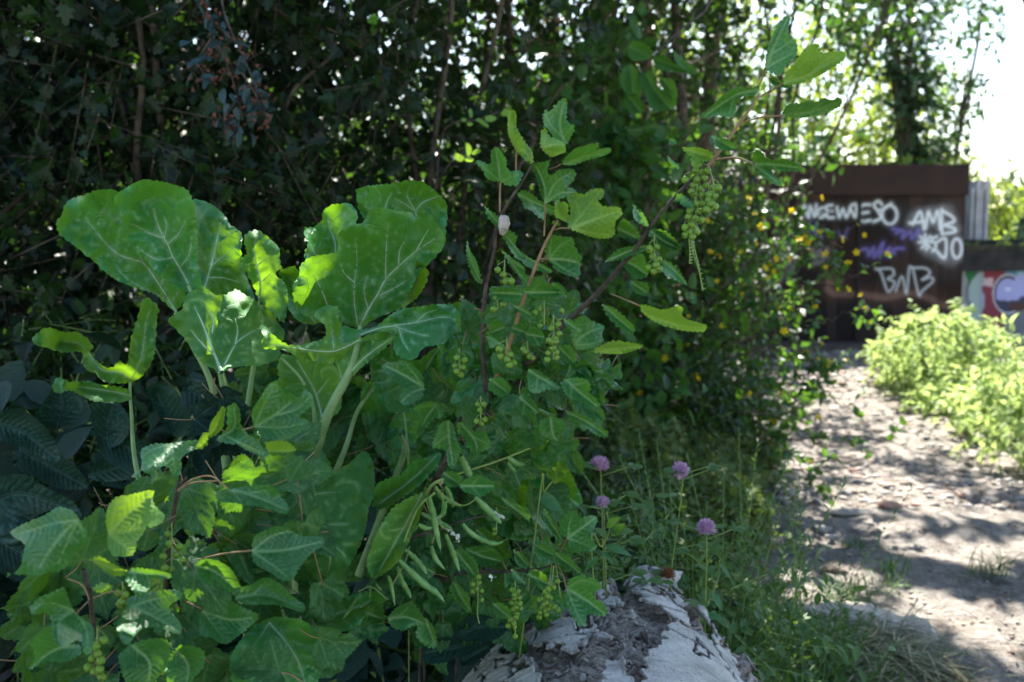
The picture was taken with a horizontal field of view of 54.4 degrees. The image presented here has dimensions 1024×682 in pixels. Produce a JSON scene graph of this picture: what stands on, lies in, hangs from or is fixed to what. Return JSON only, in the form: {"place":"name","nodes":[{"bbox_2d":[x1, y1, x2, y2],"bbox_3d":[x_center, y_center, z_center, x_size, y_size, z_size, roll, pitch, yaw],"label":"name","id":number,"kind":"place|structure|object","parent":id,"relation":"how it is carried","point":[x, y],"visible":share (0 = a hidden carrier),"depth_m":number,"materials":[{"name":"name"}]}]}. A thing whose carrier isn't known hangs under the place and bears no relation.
{"place":"outdoors","nodes":[
{"label":"outdoors","id":0,"kind":"place"},
{"bbox_2d":[0,298,1023,681],"bbox_3d":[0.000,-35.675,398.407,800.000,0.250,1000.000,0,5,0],"label":"ground","id":1,"kind":"structure","parent":0,"point":[996,530],"depth_m":4.00,"materials":[{"name":"beige soil"}]},
{"bbox_2d":[0,3,172,358],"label":"ivy thicket","id":2,"kind":"object","parent":1,"relation":"on","point":[32,37],"visible":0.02,"depth_m":4.51,"materials":[{"name":"green plant"}]},
{"bbox_2d":[4,21,193,349],"bbox_3d":[-3.460,-2.573,7.055,4.040,6.960,2.823,0,5,0],"label":"hedgerow tree","id":3,"kind":"object","parent":1,"relation":"on","point":[109,293],"depth_m":7.02,"materials":[{"name":"green plant"}]},
{"bbox_2d":[0,0,203,508],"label":"hawthorn shrub","id":4,"kind":"object","parent":1,"relation":"on","point":[13,247],"visible":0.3,"depth_m":3.06,"materials":[{"name":"green plant"}]},
{"bbox_2d":[32,179,287,636],"bbox_3d":[-0.492,0.372,1.457,0.386,1.196,0.247,0,5,0],"label":"kale plant","id":5,"kind":"object","parent":1,"relation":"on","point":[170,245],"visible":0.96,"depth_m":1.41,"materials":[{"name":"green plant"}]},
{"bbox_2d":[0,381,362,681],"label":"currant bush","id":6,"kind":"object","parent":1,"relation":"on","point":[230,584],"visible":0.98,"depth_m":1.04,"materials":[{"name":"green plant"}]},
{"bbox_2d":[0,0,459,508],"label":"hawthorn shrub","id":7,"kind":"object","parent":1,"relation":"on","point":[196,149],"visible":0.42,"depth_m":2.88,"materials":[{"name":"green plant"}]},
{"bbox_2d":[7,0,555,426],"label":"ivy thicket","id":8,"kind":"object","parent":1,"relation":"on","point":[373,18],"visible":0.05,"depth_m":4.40,"materials":[{"name":"green plant"}]},
{"bbox_2d":[0,332,568,681],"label":"dark broadleaf plant","id":9,"kind":"object","parent":1,"relation":"on","point":[41,454],"visible":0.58,"depth_m":1.69,"materials":[{"name":"green plant"}]},
{"bbox_2d":[98,0,476,369],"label":"hedgerow tree","id":10,"kind":"object","parent":1,"relation":"on","point":[392,178],"visible":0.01,"depth_m":7.20,"materials":[{"name":"green plant"}]},
{"bbox_2d":[260,180,488,619],"bbox_3d":[-0.178,0.359,1.373,0.311,1.166,0.340,-1,5,-14],"label":"kale plant","id":11,"kind":"object","parent":1,"relation":"on","point":[371,267],"visible":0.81,"depth_m":1.37,"materials":[{"name":"green plant"}]},
{"bbox_2d":[0,285,764,673],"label":"undergrowth","id":12,"kind":"object","parent":1,"relation":"on","point":[106,355],"visible":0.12,"depth_m":2.58,"materials":[{"name":"green plant"}]},
{"bbox_2d":[229,381,582,681],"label":"kale plant","id":13,"kind":"object","parent":1,"relation":"on","point":[347,494],"visible":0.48,"depth_m":1.24,"materials":[{"name":"green plant"}]},
{"bbox_2d":[16,28,870,338],"bbox_3d":[-4.769,-2.048,12.947,20.175,4.349,4.159,0,5,0],"label":"distant thicket","id":14,"kind":"object","parent":1,"relation":"on","point":[830,156],"visible":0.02,"depth_m":12.63,"materials":[{"name":"green plant"}]},
{"bbox_2d":[343,408,556,681],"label":"bean plant","id":15,"kind":"object","parent":1,"relation":"on","point":[437,521],"visible":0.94,"depth_m":1.22,"materials":[{"name":"green plant"}]},
{"bbox_2d":[222,0,692,478],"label":"hedge shrub","id":16,"kind":"object","parent":1,"relation":"on","point":[456,268],"visible":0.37,"depth_m":3.42,"materials":[{"name":"green plant"}]},
{"bbox_2d":[179,0,276,147],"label":"seed head branch","id":17,"kind":"object","parent":16,"relation":"attached to","point":[235,129],"visible":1,"depth_m":2.30,"materials":[{"name":"brown plant"}]},
{"bbox_2d":[430,108,508,268],"bbox_3d":[-0.180,-0.451,3.008,0.127,0.471,0.372,-5,7,-41],"label":"bright sprig","id":18,"kind":"object","parent":16,"relation":"attached to","point":[488,118],"visible":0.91,"depth_m":2.89,"materials":[{"name":"green plant"}]},
{"bbox_2d":[341,449,607,681],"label":"currant bush","id":19,"kind":"object","parent":1,"relation":"on","point":[425,617],"visible":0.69,"depth_m":1.40,"materials":[{"name":"green plant"}]},
{"bbox_2d":[271,0,737,422],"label":"hazel shrub","id":20,"kind":"object","parent":1,"relation":"on","point":[550,34],"visible":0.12,"depth_m":4.65,"materials":[{"name":"green plant"}]},
{"bbox_2d":[496,1,564,321],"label":"slender tree","id":21,"kind":"object","parent":1,"relation":"on","point":[544,19],"visible":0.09,"depth_m":6.43,"materials":[{"name":"green plant"}]},
{"bbox_2d":[228,16,846,681],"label":"currant bush","id":22,"kind":"object","parent":1,"relation":"on","point":[484,398],"visible":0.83,"depth_m":1.13,"materials":[{"name":"green plant"}]},
{"bbox_2d":[517,461,568,671],"bbox_3d":[0.000,0.524,1.509,0.053,0.761,0.296,-2,6,-21],"label":"leafy herb","id":23,"kind":"object","parent":1,"relation":"on","point":[547,499],"visible":0.91,"depth_m":1.36,"materials":[{"name":"green plant"}]},
{"bbox_2d":[466,0,634,387],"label":"slender tree","id":24,"kind":"object","parent":1,"relation":"on","point":[519,6],"visible":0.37,"depth_m":4.50,"materials":[{"name":"green plant"}]},
{"bbox_2d":[516,3,661,324],"bbox_3d":[0.928,-2.093,6.149,1.937,5.441,1.634,-2,6,-25],"label":"slender tree","id":25,"kind":"object","parent":1,"relation":"on","point":[616,10],"visible":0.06,"depth_m":6.14,"materials":[{"name":"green plant"}]},
{"bbox_2d":[534,0,669,323],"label":"slender tree","id":26,"kind":"object","parent":1,"relation":"on","point":[649,63],"visible":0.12,"depth_m":5.46,"materials":[{"name":"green plant"}]},
{"bbox_2d":[596,7,616,363],"bbox_3d":[0.521,-2.072,5.772,2.029,5.468,1.805,-4,7,-36],"label":"slender tree","id":27,"kind":"object","parent":1,"relation":"on","point":[597,123],"visible":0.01,"depth_m":5.86,"materials":[{"name":"green plant"}]},
{"bbox_2d":[586,511,633,598],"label":"leafy herb","id":28,"kind":"object","parent":1,"relation":"on","point":[619,529],"visible":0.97,"depth_m":1.55,"materials":[{"name":"green plant"}]},
{"bbox_2d":[578,456,643,599],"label":"clover flower","id":29,"kind":"object","parent":1,"relation":"on","point":[599,463],"visible":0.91,"depth_m":1.62,"materials":[{"name":"green plant"}]},
{"bbox_2d":[461,565,762,681],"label":"rock","id":30,"kind":"object","parent":1,"relation":"on","point":[648,632],"visible":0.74,"depth_m":1.49,"materials":[{"name":"grey stone"}]},
{"bbox_2d":[430,0,797,314],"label":"hedgerow tree","id":31,"kind":"object","parent":1,"relation":"on","point":[501,38],"visible":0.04,"depth_m":7.75,"materials":[{"name":"green plant"}]},
{"bbox_2d":[489,0,747,462],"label":"elder shrub","id":32,"kind":"object","parent":1,"relation":"on","point":[611,131],"visible":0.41,"depth_m":4.23,"materials":[{"name":"green plant"}]},
{"bbox_2d":[596,491,647,598],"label":"clover flower","id":33,"kind":"object","parent":1,"relation":"on","point":[602,501],"visible":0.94,"depth_m":1.60,"materials":[{"name":"green plant"}]},
{"bbox_2d":[464,395,797,636],"bbox_3d":[0.469,0.493,3.936,1.303,0.812,2.905,2,6,17],"label":"ground cover","id":34,"kind":"object","parent":1,"relation":"on","point":[623,433],"visible":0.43,"depth_m":3.44,"materials":[{"name":"green plant"}]},
{"bbox_2d":[369,482,895,681],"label":"clover foliage","id":35,"kind":"object","parent":1,"relation":"on","point":[732,628],"visible":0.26,"depth_m":2.12,"materials":[{"name":"green plant"}]},
{"bbox_2d":[632,567,675,597],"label":"clover flower","id":36,"kind":"object","parent":1,"relation":"on","point":[667,573],"visible":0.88,"depth_m":1.69,"materials":[{"name":"green plant"}]},
{"bbox_2d":[548,0,781,427],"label":"slender tree","id":37,"kind":"object","parent":1,"relation":"on","point":[681,100],"visible":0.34,"depth_m":4.80,"materials":[{"name":"brown plant"}]},
{"bbox_2d":[503,0,844,431],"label":"hazel shrub","id":38,"kind":"object","parent":1,"relation":"on","point":[707,41],"visible":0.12,"depth_m":5.65,"materials":[{"name":"green plant"}]},
{"bbox_2d":[620,0,711,113],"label":"maple branch","id":39,"kind":"object","parent":38,"relation":"attached to","point":[634,83],"visible":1,"depth_m":3.19,"materials":[{"name":"green plant"}]},
{"bbox_2d":[542,428,817,681],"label":"toadflax plant","id":40,"kind":"object","parent":1,"relation":"on","point":[785,629],"visible":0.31,"depth_m":2.12,"materials":[{"name":"green plant"}]},
{"bbox_2d":[656,460,722,568],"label":"clover flower","id":41,"kind":"object","parent":1,"relation":"on","point":[680,468],"visible":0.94,"depth_m":1.72,"materials":[{"name":"green plant"}]},
{"bbox_2d":[621,0,783,243],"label":"woodland tree","id":42,"kind":"object","parent":1,"relation":"on","point":[755,31],"visible":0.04,"depth_m":12.92,"materials":[{"name":"green plant"}]},
{"bbox_2d":[666,518,745,631],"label":"clover flower","id":43,"kind":"object","parent":1,"relation":"on","point":[706,526],"visible":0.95,"depth_m":1.67,"materials":[{"name":"green plant"}]},
{"bbox_2d":[696,556,730,622],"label":"leafy herb","id":44,"kind":"object","parent":1,"relation":"on","point":[714,596],"visible":0.8,"depth_m":1.80,"materials":[{"name":"green plant"}]},
{"bbox_2d":[582,0,852,361],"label":"hedgerow tree","id":45,"kind":"object","parent":1,"relation":"on","point":[829,167],"visible":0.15,"depth_m":8.92,"materials":[{"name":"green plant"}]},
{"bbox_2d":[653,0,793,381],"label":"slender tree","id":46,"kind":"object","parent":1,"relation":"on","point":[705,143],"visible":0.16,"depth_m":6.75,"materials":[{"name":"green plant"}]},
{"bbox_2d":[559,123,909,507],"bbox_3d":[0.929,-0.079,4.838,1.574,1.937,1.362,0,5,0],"label":"flowering shrub","id":47,"kind":"object","parent":1,"relation":"on","point":[717,254],"visible":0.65,"depth_m":4.57,"materials":[{"name":"green plant"}]},
{"bbox_2d":[466,156,1023,238],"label":"woods","id":48,"kind":"object","parent":1,"relation":"on","point":[1019,230],"visible":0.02,"depth_m":58.27,"materials":[{"name":"green plant"}]},
{"bbox_2d":[619,527,896,681],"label":"tall grass","id":49,"kind":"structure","parent":1,"relation":"on","point":[824,662],"depth_m":2.27,"materials":[{"name":"green plant"}]},
{"bbox_2d":[669,540,860,681],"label":"toadflax plant","id":50,"kind":"object","parent":1,"relation":"on","point":[836,659],"visible":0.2,"depth_m":2.42,"materials":[{"name":"green plant"}]},
{"bbox_2d":[619,427,911,681],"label":"toadflax plant","id":51,"kind":"object","parent":1,"relation":"on","point":[763,624],"visible":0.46,"depth_m":2.36,"materials":[{"name":"green plant"}]},
{"bbox_2d":[695,0,845,172],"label":"woodland tree","id":52,"kind":"object","parent":1,"relation":"on","point":[783,126],"visible":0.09,"depth_m":14.26,"materials":[{"name":"green plant"}]},
{"bbox_2d":[707,465,844,680],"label":"verge grass","id":53,"kind":"structure","parent":1,"relation":"on","point":[770,553],"depth_m":3.57,"materials":[{"name":"green plant"}]},
{"bbox_2d":[707,582,903,681],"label":"toadflax plant","id":54,"kind":"object","parent":1,"relation":"on","point":[850,666],"visible":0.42,"depth_m":2.59,"materials":[{"name":"green plant"}]},
{"bbox_2d":[753,349,890,392],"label":"gravel","id":55,"kind":"structure","parent":1,"relation":"on","point":[841,382],"depth_m":8.78,"materials":[{"name":"grey gravel"}]},
{"bbox_2d":[814,525,831,532],"bbox_3d":[1.251,0.755,4.007,0.069,0.029,0.054,3,6,31],"label":"stone","id":56,"kind":"object","parent":1,"relation":"on","point":[823,529],"visible":0.92,"depth_m":3.99,"materials":[{"name":"grey stone"}]},
{"bbox_2d":[660,0,989,372],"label":"overhanging tree","id":57,"kind":"object","parent":1,"relation":"on","point":[853,23],"visible":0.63,"depth_m":7.54,"materials":[{"name":"green plant"}]},
{"bbox_2d":[824,534,837,538],"bbox_3d":[1.267,0.778,3.946,0.055,0.025,0.042,0,5,0],"label":"stone","id":58,"kind":"object","parent":1,"relation":"on","point":[832,536],"visible":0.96,"depth_m":3.94,"materials":[{"name":"grey stone"}]},
{"bbox_2d":[747,0,916,163],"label":"woodland tree","id":59,"kind":"object","parent":1,"relation":"on","point":[863,142],"visible":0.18,"depth_m":14.97,"materials":[{"name":"green plant"}]},
{"bbox_2d":[820,566,846,573],"bbox_3d":[1.127,0.804,3.486,0.087,0.035,0.061,0,5,0],"label":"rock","id":60,"kind":"object","parent":1,"relation":"on","point":[831,569],"visible":0.77,"depth_m":3.47,"materials":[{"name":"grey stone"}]},
{"bbox_2d":[668,146,999,238],"bbox_3d":[4.129,-1.361,13.477,5.106,2.678,1.566,0,5,0],"label":"woodland shrub","id":61,"kind":"object","parent":1,"relation":"on","point":[952,158],"visible":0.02,"depth_m":13.39,"materials":[{"name":"green plant"}]},
{"bbox_2d":[785,572,886,607],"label":"grass tuft","id":62,"kind":"object","parent":1,"relation":"on","point":[831,596],"visible":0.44,"depth_m":3.17,"materials":[{"name":"green plant"}]},
{"bbox_2d":[747,613,929,681],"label":"grass","id":63,"kind":"structure","parent":1,"relation":"on","point":[901,677],"depth_m":2.60,"materials":[{"name":"green plant"}]},
{"bbox_2d":[710,164,972,358],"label":"steel wall","id":64,"kind":"structure","parent":1,"relation":"on","point":[912,216],"depth_m":10.64,"materials":[{"name":"brown metal"}]},
{"bbox_2d":[825,508,877,515],"bbox_3d":[1.467,0.738,4.274,0.247,0.039,0.057,0,5,0],"label":"stone","id":65,"kind":"object","parent":1,"relation":"on","point":[851,511],"visible":0.94,"depth_m":4.26,"materials":[{"name":"grey stone"}]},
{"bbox_2d":[824,530,888,551],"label":"grass tuft","id":66,"kind":"object","parent":1,"relation":"on","point":[852,542],"visible":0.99,"depth_m":3.73,"materials":[{"name":"green plant"}]},
{"bbox_2d":[820,564,906,603],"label":"grass tuft","id":67,"kind":"object","parent":1,"relation":"on","point":[853,591],"visible":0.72,"depth_m":3.22,"materials":[{"name":"green plant"}]},
{"bbox_2d":[798,600,938,642],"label":"path kerb","id":68,"kind":"structure","parent":1,"relation":"on","point":[860,606],"depth_m":3.01,"materials":[{"name":"stone"}]},
{"bbox_2d":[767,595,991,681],"bbox_3d":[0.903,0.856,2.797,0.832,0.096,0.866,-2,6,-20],"label":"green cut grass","id":69,"kind":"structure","parent":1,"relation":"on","point":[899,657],"depth_m":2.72,"materials":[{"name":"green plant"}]},
{"bbox_2d":[746,589,1023,681],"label":"cut grass","id":70,"kind":"structure","parent":1,"relation":"on","point":[903,661],"depth_m":2.73,"materials":[{"name":"plant"}]},
{"bbox_2d":[882,364,888,397],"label":"weed spire","id":71,"kind":"structure","parent":1,"relation":"on","point":[886,374],"depth_m":7.37,"materials":[{"name":"green plant"}]},
{"bbox_2d":[856,570,916,593],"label":"grass tuft","id":72,"kind":"object","parent":1,"relation":"on","point":[890,581],"visible":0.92,"depth_m":3.33,"materials":[{"name":"green plant"}]},
{"bbox_2d":[861,551,915,576],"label":"grass tuft","id":73,"kind":"object","parent":1,"relation":"on","point":[891,568],"visible":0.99,"depth_m":3.47,"materials":[{"name":"green plant"}]},
{"bbox_2d":[882,360,895,398],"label":"weed spire","id":74,"kind":"structure","parent":1,"relation":"on","point":[891,373],"depth_m":7.27,"materials":[{"name":"green plant"}]},
{"bbox_2d":[755,370,1023,509],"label":"pebbles","id":75,"kind":"object","parent":1,"relation":"on","point":[911,480],"visible":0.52,"depth_m":5.09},
{"bbox_2d":[876,500,902,508],"bbox_3d":[1.649,0.716,4.346,0.110,0.040,0.073,0,5,0],"label":"stone","id":76,"kind":"object","parent":1,"relation":"on","point":[887,504],"visible":0.94,"depth_m":4.32,"materials":[{"name":"stone"}]},
{"bbox_2d":[811,0,969,179],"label":"woodland tree","id":77,"kind":"object","parent":1,"relation":"on","point":[910,101],"visible":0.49,"depth_m":13.86,"materials":[{"name":"green plant"}]},
{"bbox_2d":[760,402,1023,680],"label":"leaf litter","id":78,"kind":"object","parent":1,"relation":"on","point":[912,604],"visible":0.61,"depth_m":3.52,"materials":[{"name":"brown plant"}]},
{"bbox_2d":[821,43,980,163],"bbox_3d":[6.069,-2.731,16.269,2.836,4.860,2.574,0,5,0],"label":"woodland tree","id":79,"kind":"object","parent":1,"relation":"on","point":[873,143],"visible":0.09,"depth_m":16.07,"materials":[{"name":"green plant"}]},
{"bbox_2d":[898,345,908,398],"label":"weed spire","id":80,"kind":"structure","parent":1,"relation":"on","point":[902,360],"depth_m":7.26,"materials":[{"name":"green plant"}]},
{"bbox_2d":[898,350,910,398],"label":"weed spire","id":81,"kind":"structure","parent":1,"relation":"on","point":[907,363],"depth_m":7.26,"materials":[{"name":"green plant"}]},
{"bbox_2d":[786,492,1023,681],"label":"grit","id":82,"kind":"object","parent":1,"relation":"on","point":[1012,635],"visible":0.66,"depth_m":3.39,"materials":[{"name":"grey gravel"}]},
{"bbox_2d":[913,341,922,398],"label":"weed spire","id":83,"kind":"structure","parent":1,"relation":"on","point":[917,367],"depth_m":7.16,"materials":[{"name":"green plant"}]},
{"bbox_2d":[925,337,936,399],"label":"weed spire","id":84,"kind":"structure","parent":1,"relation":"on","point":[931,358],"depth_m":7.06,"materials":[{"name":"green plant"}]},
{"bbox_2d":[929,330,940,402],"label":"weed spire","id":85,"kind":"structure","parent":1,"relation":"on","point":[936,367],"depth_m":6.96,"materials":[{"name":"green plant"}]},
{"bbox_2d":[856,297,1023,474],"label":"weed bank","id":86,"kind":"structure","parent":1,"relation":"on","point":[1002,412],"depth_m":7.29,"materials":[{"name":"green plant"}]},
{"bbox_2d":[1009,322,1023,396],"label":"weed spire","id":87,"kind":"structure","parent":86,"relation":"on","point":[1012,328],"depth_m":6.04,"materials":[{"name":"green plant"}]},
{"bbox_2d":[934,338,946,401],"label":"weed spire","id":88,"kind":"structure","parent":1,"relation":"on","point":[941,357],"depth_m":6.95,"materials":[{"name":"green plant"}]},
{"bbox_2d":[932,669,977,681],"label":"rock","id":89,"kind":"object","parent":1,"relation":"on","point":[966,676],"visible":0.53,"depth_m":2.66,"materials":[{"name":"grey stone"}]},
{"bbox_2d":[922,0,1014,177],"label":"woodland tree","id":90,"kind":"object","parent":1,"relation":"on","point":[969,84],"visible":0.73,"depth_m":14.41,"materials":[{"name":"green plant"}]},
{"bbox_2d":[964,180,989,238],"bbox_3d":[5.825,-1.012,12.600,0.214,2.001,0.320,0,5,0],"label":"corrugated panel","id":91,"kind":"object","parent":1,"relation":"on","point":[976,212],"visible":0.29,"depth_m":12.41,"materials":[{"name":"grey metal"}]},
{"bbox_2d":[971,321,985,398],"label":"weed spire","id":92,"kind":"structure","parent":1,"relation":"on","point":[978,361],"depth_m":6.35,"materials":[{"name":"green plant"}]},
{"bbox_2d":[943,139,1023,238],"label":"woodland shrub","id":93,"kind":"object","parent":1,"relation":"on","point":[1008,211],"visible":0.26,"depth_m":14.84,"materials":[{"name":"green plant"}]},
{"bbox_2d":[979,316,992,414],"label":"weed spire","id":94,"kind":"structure","parent":1,"relation":"on","point":[985,363],"depth_m":6.25,"materials":[{"name":"green plant"}]},
{"bbox_2d":[957,544,1023,580],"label":"grass tuft","id":95,"kind":"object","parent":1,"relation":"on","point":[993,569],"visible":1,"depth_m":3.44,"materials":[{"name":"green plant"}]},
{"bbox_2d":[960,239,1023,342],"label":"mural wall","id":96,"kind":"structure","parent":1,"relation":"on","point":[993,279],"depth_m":11.59,"materials":[{"name":"paint"}]},
{"bbox_2d":[996,439,1005,453],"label":"weed spire","id":97,"kind":"structure","parent":1,"relation":"on","point":[997,440],"depth_m":5.28,"materials":[{"name":"green plant"}]},
{"bbox_2d":[19,0,1023,206],"label":"sky","id":98,"kind":"structure","parent":0,"point":[1002,135],"materials":[{"name":"white"}]},
{"bbox_2d":[543,521,595,582],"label":"clover flower","id":99,"kind":"object","parent":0,"point":[587,574],"visible":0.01,"depth_m":1.63,"materials":[{"name":"green plant"}]}
]}

